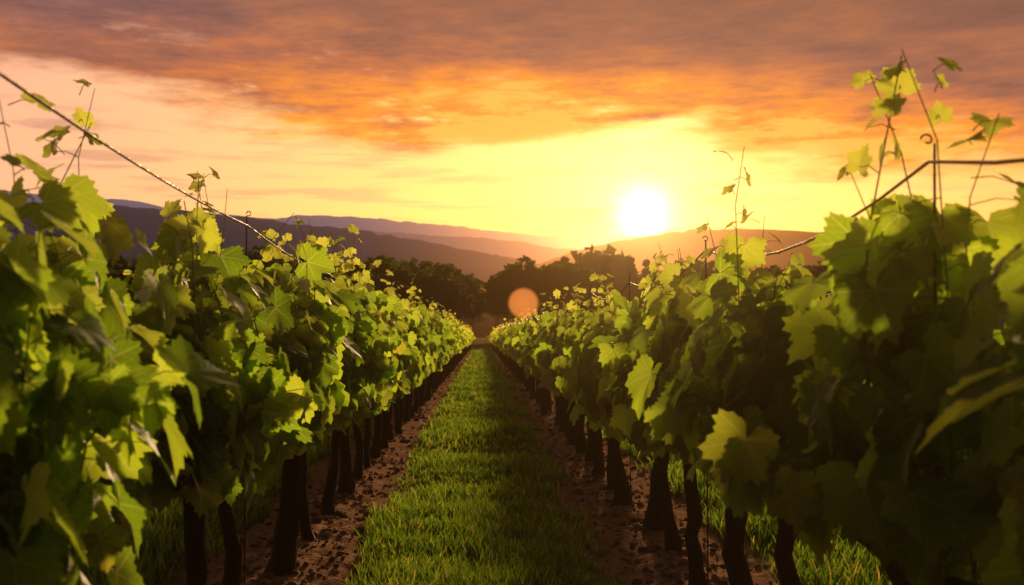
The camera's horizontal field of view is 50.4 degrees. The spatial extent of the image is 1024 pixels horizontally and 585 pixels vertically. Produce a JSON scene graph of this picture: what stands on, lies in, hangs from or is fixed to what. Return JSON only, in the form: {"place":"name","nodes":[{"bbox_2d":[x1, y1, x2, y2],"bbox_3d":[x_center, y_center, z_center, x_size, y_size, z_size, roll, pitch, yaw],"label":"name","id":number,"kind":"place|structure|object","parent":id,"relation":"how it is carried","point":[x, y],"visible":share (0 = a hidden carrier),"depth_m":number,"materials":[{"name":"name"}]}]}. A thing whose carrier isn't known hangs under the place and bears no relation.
{"place":"outdoors","nodes":[
{"label":"outdoors","id":0,"kind":"place"},
{"bbox_2d":[7,205,535,280],"bbox_3d":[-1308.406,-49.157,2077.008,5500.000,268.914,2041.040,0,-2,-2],"label":"hill","id":1,"kind":"structure","parent":0,"point":[479,265],"depth_m":1838.02,"materials":[{"name":"purple"}]},
{"bbox_2d":[0,190,636,249],"bbox_3d":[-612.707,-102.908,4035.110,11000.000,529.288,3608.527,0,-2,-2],"label":"hill","id":2,"kind":"structure","parent":0,"point":[580,242],"depth_m":3798.27,"materials":[{"name":"purple"}]},
{"bbox_2d":[314,226,578,263],"bbox_3d":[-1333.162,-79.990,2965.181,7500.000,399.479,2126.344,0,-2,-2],"label":"hill","id":3,"kind":"structure","parent":0,"point":[538,254],"depth_m":2703.00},
{"bbox_2d":[450,314,525,337],"bbox_3d":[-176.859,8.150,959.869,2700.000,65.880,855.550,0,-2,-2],"label":"field","id":4,"kind":"structure","parent":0,"point":[483,329],"depth_m":623.04,"materials":[{"name":"green plant"}]},
{"bbox_2d":[0,72,1023,329],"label":"trellis wire","id":5,"kind":"object","parent":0,"point":[888,192],"visible":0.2,"depth_m":3.24,"materials":[{"name":"grey metal"}]},
{"bbox_2d":[0,0,1023,236],"label":"sky","id":6,"kind":"structure","parent":0,"point":[534,117],"materials":[{"name":"orange"}]},
{"bbox_2d":[510,289,536,316],"bbox_3d":[0.086,0.078,8.000,0.250,0.250,0.001,0,0,0],"label":"lens flare","id":7,"kind":"object","parent":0,"point":[523,302],"visible":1,"depth_m":8.00,"materials":[{"name":"orange"}]},
{"bbox_2d":[87,338,980,584],"bbox_3d":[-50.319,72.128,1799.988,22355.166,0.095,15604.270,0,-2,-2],"label":"ground","id":8,"kind":"structure","parent":0,"point":[613,556],"depth_m":8.05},
{"bbox_2d":[1,244,189,289],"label":"vine","id":9,"kind":"object","parent":8,"relation":"on","point":[129,271],"depth_m":10.59,"materials":[{"name":"green plant"}]},
{"bbox_2d":[413,297,465,408],"bbox_3d":[-2.204,1.620,33.948,1.352,2.382,28.202,0,-2,-2],"label":"vine","id":10,"kind":"object","parent":8,"relation":"on","point":[447,330],"depth_m":25.95,"materials":[{"name":"green plant"}]},
{"bbox_2d":[454,319,475,364],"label":"vine","id":11,"kind":"object","parent":8,"relation":"on","point":[468,336],"depth_m":62.45,"materials":[{"name":"green plant"}]},
{"bbox_2d":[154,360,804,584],"bbox_3d":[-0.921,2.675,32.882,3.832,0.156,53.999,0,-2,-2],"label":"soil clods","id":12,"kind":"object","parent":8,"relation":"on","point":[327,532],"visible":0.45,"depth_m":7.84,"materials":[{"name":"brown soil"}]},
{"bbox_2d":[486,320,511,364],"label":"vine","id":13,"kind":"object","parent":8,"relation":"on","point":[493,335],"depth_m":66.84,"materials":[{"name":"green plant"}]},
{"bbox_2d":[495,302,554,404],"bbox_3d":[0.286,1.722,34.262,1.468,2.196,28.243,0,-2,-2],"label":"vine","id":14,"kind":"object","parent":8,"relation":"on","point":[509,334],"depth_m":29.81,"materials":[{"name":"green plant"}]},
{"bbox_2d":[79,349,985,584],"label":"grass","id":15,"kind":"structure","parent":8,"relation":"on","point":[470,530],"depth_m":7.79,"materials":[{"name":"green plant"}]},
{"bbox_2d":[426,296,640,335],"bbox_3d":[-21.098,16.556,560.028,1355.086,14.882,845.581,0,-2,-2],"label":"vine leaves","id":16,"kind":"object","parent":8,"relation":"on","point":[458,316],"visible":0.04,"depth_m":168.07,"materials":[{"name":"plant"}]},
{"bbox_2d":[92,244,1003,329],"bbox_3d":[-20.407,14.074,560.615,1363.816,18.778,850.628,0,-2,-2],"label":"trees","id":17,"kind":"object","parent":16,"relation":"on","point":[454,287],"visible":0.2,"depth_m":147.81,"materials":[{"name":"green plant"}]},
{"bbox_2d":[244,134,937,584],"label":"trellis posts","id":18,"kind":"object","parent":8,"relation":"on","point":[630,444],"visible":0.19,"depth_m":5.52,"materials":[{"name":"brown wood"}]},
{"bbox_2d":[0,79,327,584],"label":"vine","id":19,"kind":"object","parent":18,"relation":"attached to","point":[48,409],"depth_m":3.03,"materials":[{"name":"green plant"}]},
{"bbox_2d":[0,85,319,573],"bbox_3d":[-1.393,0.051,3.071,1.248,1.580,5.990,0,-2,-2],"label":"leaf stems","id":20,"kind":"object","parent":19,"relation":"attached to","point":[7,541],"visible":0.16,"depth_m":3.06,"materials":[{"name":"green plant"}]},
{"bbox_2d":[235,219,440,575],"bbox_3d":[-1.564,0.807,12.889,1.417,2.361,14.266,0,-2,-2],"label":"vine","id":21,"kind":"object","parent":18,"relation":"attached to","point":[347,373],"depth_m":7.82,"materials":[{"name":"green plant"}]},
{"bbox_2d":[256,213,428,397],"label":"vine shoots","id":22,"kind":"object","parent":21,"relation":"attached to","point":[293,266],"visible":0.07,"depth_m":8.49,"materials":[{"name":"green plant"}]},
{"bbox_2d":[511,251,683,553],"bbox_3d":[0.829,0.932,13.577,1.376,2.193,14.052,0,-2,-2],"label":"vine","id":23,"kind":"object","parent":18,"relation":"attached to","point":[555,347],"depth_m":8.85,"materials":[{"name":"green plant"}]},
{"bbox_2d":[536,243,675,395],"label":"vine shoots","id":24,"kind":"object","parent":23,"relation":"attached to","point":[597,302],"visible":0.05,"depth_m":9.85,"materials":[{"name":"green plant"}]},
{"bbox_2d":[598,50,1023,584],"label":"vine","id":25,"kind":"object","parent":18,"relation":"attached to","point":[729,439],"depth_m":2.90,"materials":[{"name":"green plant"}]},
{"bbox_2d":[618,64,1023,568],"bbox_3d":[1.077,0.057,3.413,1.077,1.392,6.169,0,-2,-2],"label":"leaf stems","id":26,"kind":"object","parent":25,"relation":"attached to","point":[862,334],"visible":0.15,"depth_m":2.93,"materials":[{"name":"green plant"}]},
{"bbox_2d":[642,275,1023,392],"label":"vine","id":27,"kind":"object","parent":18,"relation":"attached to","point":[1000,338],"depth_m":7.15,"materials":[{"name":"green plant"}]},
{"bbox_2d":[480,228,1023,292],"bbox_3d":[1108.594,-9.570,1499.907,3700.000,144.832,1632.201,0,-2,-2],"label":"hill","id":28,"kind":"structure","parent":0,"point":[690,242],"depth_m":1183.20,"materials":[{"name":"orange"}]}
]}

